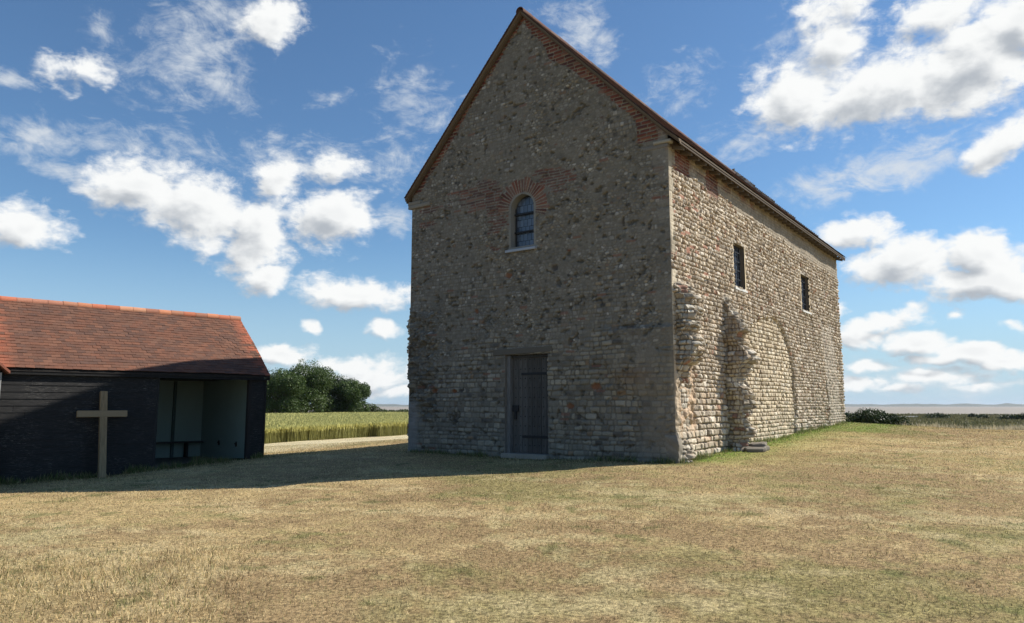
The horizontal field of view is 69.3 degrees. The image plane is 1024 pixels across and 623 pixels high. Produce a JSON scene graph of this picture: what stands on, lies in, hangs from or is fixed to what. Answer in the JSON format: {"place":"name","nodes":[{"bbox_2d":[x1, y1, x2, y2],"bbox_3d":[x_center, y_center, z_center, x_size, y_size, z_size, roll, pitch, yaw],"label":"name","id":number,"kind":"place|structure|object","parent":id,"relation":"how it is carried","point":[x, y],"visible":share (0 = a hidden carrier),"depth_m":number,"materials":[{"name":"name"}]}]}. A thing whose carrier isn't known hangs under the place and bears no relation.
{"place":"outdoors","nodes":[
{"label":"outdoors","id":0,"kind":"place"},
{"bbox_2d":[0,414,1023,622],"bbox_3d":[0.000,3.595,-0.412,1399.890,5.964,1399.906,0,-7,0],"label":"ground","id":1,"kind":"structure","parent":0,"point":[651,542],"depth_m":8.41,"materials":[{"name":"beige plant"}]},
{"bbox_2d":[76,391,126,477],"bbox_3d":[-9.685,2.899,17.495,1.080,2.029,0.416,7,-10,-44],"label":"wooden cross","id":2,"kind":"object","parent":1,"relation":"on","point":[102,413],"visible":0.94,"depth_m":17.48,"materials":[{"name":"brown wood"}]},
{"bbox_2d":[0,296,270,482],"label":"timber shelter","id":3,"kind":"object","parent":1,"relation":"on","point":[159,375],"visible":1,"depth_m":18.55,"materials":[{"name":"paint"}]},
{"bbox_2d":[156,441,203,456],"bbox_3d":[-10.686,4.124,21.983,2.920,0.475,0.340,7,-10,-44],"label":"bench","id":4,"kind":"object","parent":3,"relation":"on","point":[185,452],"visible":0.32,"depth_m":22.58,"materials":[{"name":"brown wood"}]},
{"bbox_2d":[266,386,282,412],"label":"broadleaf tree","id":5,"kind":"object","parent":1,"relation":"on","point":[273,395],"visible":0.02,"depth_m":110.19,"materials":[{"name":"green plant"}]},
{"bbox_2d":[266,368,317,412],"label":"broadleaf tree","id":6,"kind":"object","parent":1,"relation":"on","point":[286,381],"visible":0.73,"depth_m":108.21,"materials":[{"name":"green plant"}]},
{"bbox_2d":[272,359,336,412],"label":"broadleaf tree","id":7,"kind":"object","parent":1,"relation":"on","point":[318,380],"visible":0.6,"depth_m":113.21,"materials":[{"name":"green plant"}]},
{"bbox_2d":[311,372,356,411],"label":"broadleaf tree","id":8,"kind":"object","parent":1,"relation":"on","point":[335,388],"visible":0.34,"depth_m":117.49,"materials":[{"name":"green plant"}]},
{"bbox_2d":[264,411,408,443],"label":"wheat crop","id":9,"kind":"object","parent":1,"relation":"on","point":[289,427],"visible":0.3,"depth_m":41.37,"materials":[{"name":"green plant"}]},
{"bbox_2d":[334,379,371,412],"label":"broadleaf tree","id":10,"kind":"object","parent":1,"relation":"on","point":[358,395],"visible":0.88,"depth_m":117.24,"materials":[{"name":"green plant"}]},
{"bbox_2d":[367,403,380,411],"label":"hedge bush","id":11,"kind":"object","parent":1,"relation":"on","point":[375,407],"visible":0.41,"depth_m":122.38,"materials":[{"name":"green plant"}]},
{"bbox_2d":[397,409,408,412],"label":"hedge bush","id":12,"kind":"object","parent":1,"relation":"on","point":[404,410],"visible":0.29,"depth_m":123.18,"materials":[{"name":"green plant"}]},
{"bbox_2d":[0,420,847,484],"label":"weeds","id":13,"kind":"object","parent":1,"relation":"on","point":[180,465],"visible":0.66,"depth_m":18.12,"materials":[{"name":"green plant"}]},
{"bbox_2d":[404,7,845,462],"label":"stone chapel","id":14,"kind":"structure","parent":1,"relation":"on","point":[603,263],"depth_m":18.98,"materials":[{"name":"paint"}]},
{"bbox_2d":[505,194,536,252],"bbox_3d":[0.362,-2.296,19.426,0.960,1.531,0.560,-5,-9,36],"label":"window","id":15,"kind":"structure","parent":14,"relation":"in","point":[522,209],"depth_m":19.48,"materials":[{"name":"glass"}]},
{"bbox_2d":[512,357,547,453],"bbox_3d":[0.518,2.357,18.704,1.213,2.420,0.100,-5,-9,36],"label":"door","id":16,"kind":"structure","parent":14,"relation":"in","point":[530,377],"depth_m":18.74,"materials":[{"name":"grey wood"}]},
{"bbox_2d":[732,239,747,292],"bbox_3d":[6.124,-1.219,20.346,0.340,1.368,0.980,-5,-9,36],"label":"window","id":17,"kind":"structure","parent":14,"relation":"in","point":[738,249],"depth_m":20.57,"materials":[{"name":"glass"}]},
{"bbox_2d":[800,272,811,314],"bbox_3d":[10.019,-0.615,25.634,0.340,1.388,1.070,-5,-9,36],"label":"window","id":18,"kind":"structure","parent":14,"relation":"in","point":[804,293],"depth_m":25.90,"materials":[{"name":"glass"}]},
{"bbox_2d":[744,445,769,451],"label":"stone slab","id":19,"kind":"structure","parent":1,"relation":"on","point":[756,449],"depth_m":18.09,"materials":[{"name":"grey stone"}]},
{"bbox_2d":[749,441,766,446],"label":"stone slab","id":20,"kind":"structure","parent":19,"relation":"on","point":[758,444],"depth_m":18.50,"materials":[{"name":"grey stone"}]},
{"bbox_2d":[845,407,911,425],"bbox_3d":[16.299,5.312,33.381,3.026,1.987,1.890,0,-7,0],"label":"shrub","id":21,"kind":"object","parent":1,"relation":"on","point":[868,416],"visible":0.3,"depth_m":33.00,"materials":[{"name":"green plant"}]},
{"bbox_2d":[845,413,1023,428],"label":"marsh plants","id":22,"kind":"object","parent":1,"relation":"on","point":[970,420],"visible":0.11,"depth_m":118.94,"materials":[{"name":"green plant"}]},
{"bbox_2d":[925,412,950,418],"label":"shrub","id":23,"kind":"object","parent":1,"relation":"on","point":[938,415],"visible":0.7,"depth_m":154.57,"materials":[{"name":"green plant"}]},
{"bbox_2d":[896,421,1023,429],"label":"tall grass","id":24,"kind":"structure","parent":1,"relation":"on","point":[998,427],"depth_m":31.66,"materials":[{"name":"brown plant"}]},
{"bbox_2d":[976,414,989,417],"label":"shrub","id":25,"kind":"object","parent":1,"relation":"on","point":[983,415],"visible":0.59,"depth_m":158.67,"materials":[{"name":"green plant"}]},
{"bbox_2d":[996,414,1019,419],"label":"shrub","id":26,"kind":"object","parent":1,"relation":"on","point":[1007,416],"visible":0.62,"depth_m":140.12,"materials":[{"name":"green plant"}]},
{"bbox_2d":[1013,413,1023,419],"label":"shrub","id":27,"kind":"object","parent":1,"relation":"on","point":[1020,416],"visible":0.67,"depth_m":137.23,"materials":[{"name":"green plant"}]},
{"bbox_2d":[0,0,1023,404],"label":"sky","id":28,"kind":"structure","parent":0,"point":[256,161],"materials":[{"name":"blue"}]},
{"bbox_2d":[270,406,1023,414],"bbox_3d":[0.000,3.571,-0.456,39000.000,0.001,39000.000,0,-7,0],"label":"water","id":29,"kind":"structure","parent":0,"point":[967,410],"depth_m":790.09,"materials":[{"name":"grey liquid"}]},
{"bbox_2d":[308,403,1023,406],"bbox_3d":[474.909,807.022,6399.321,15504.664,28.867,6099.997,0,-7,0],"label":"distant hills","id":30,"kind":"structure","parent":0,"point":[920,405],"depth_m":6031.99,"materials":[{"name":"grey"}]}
]}

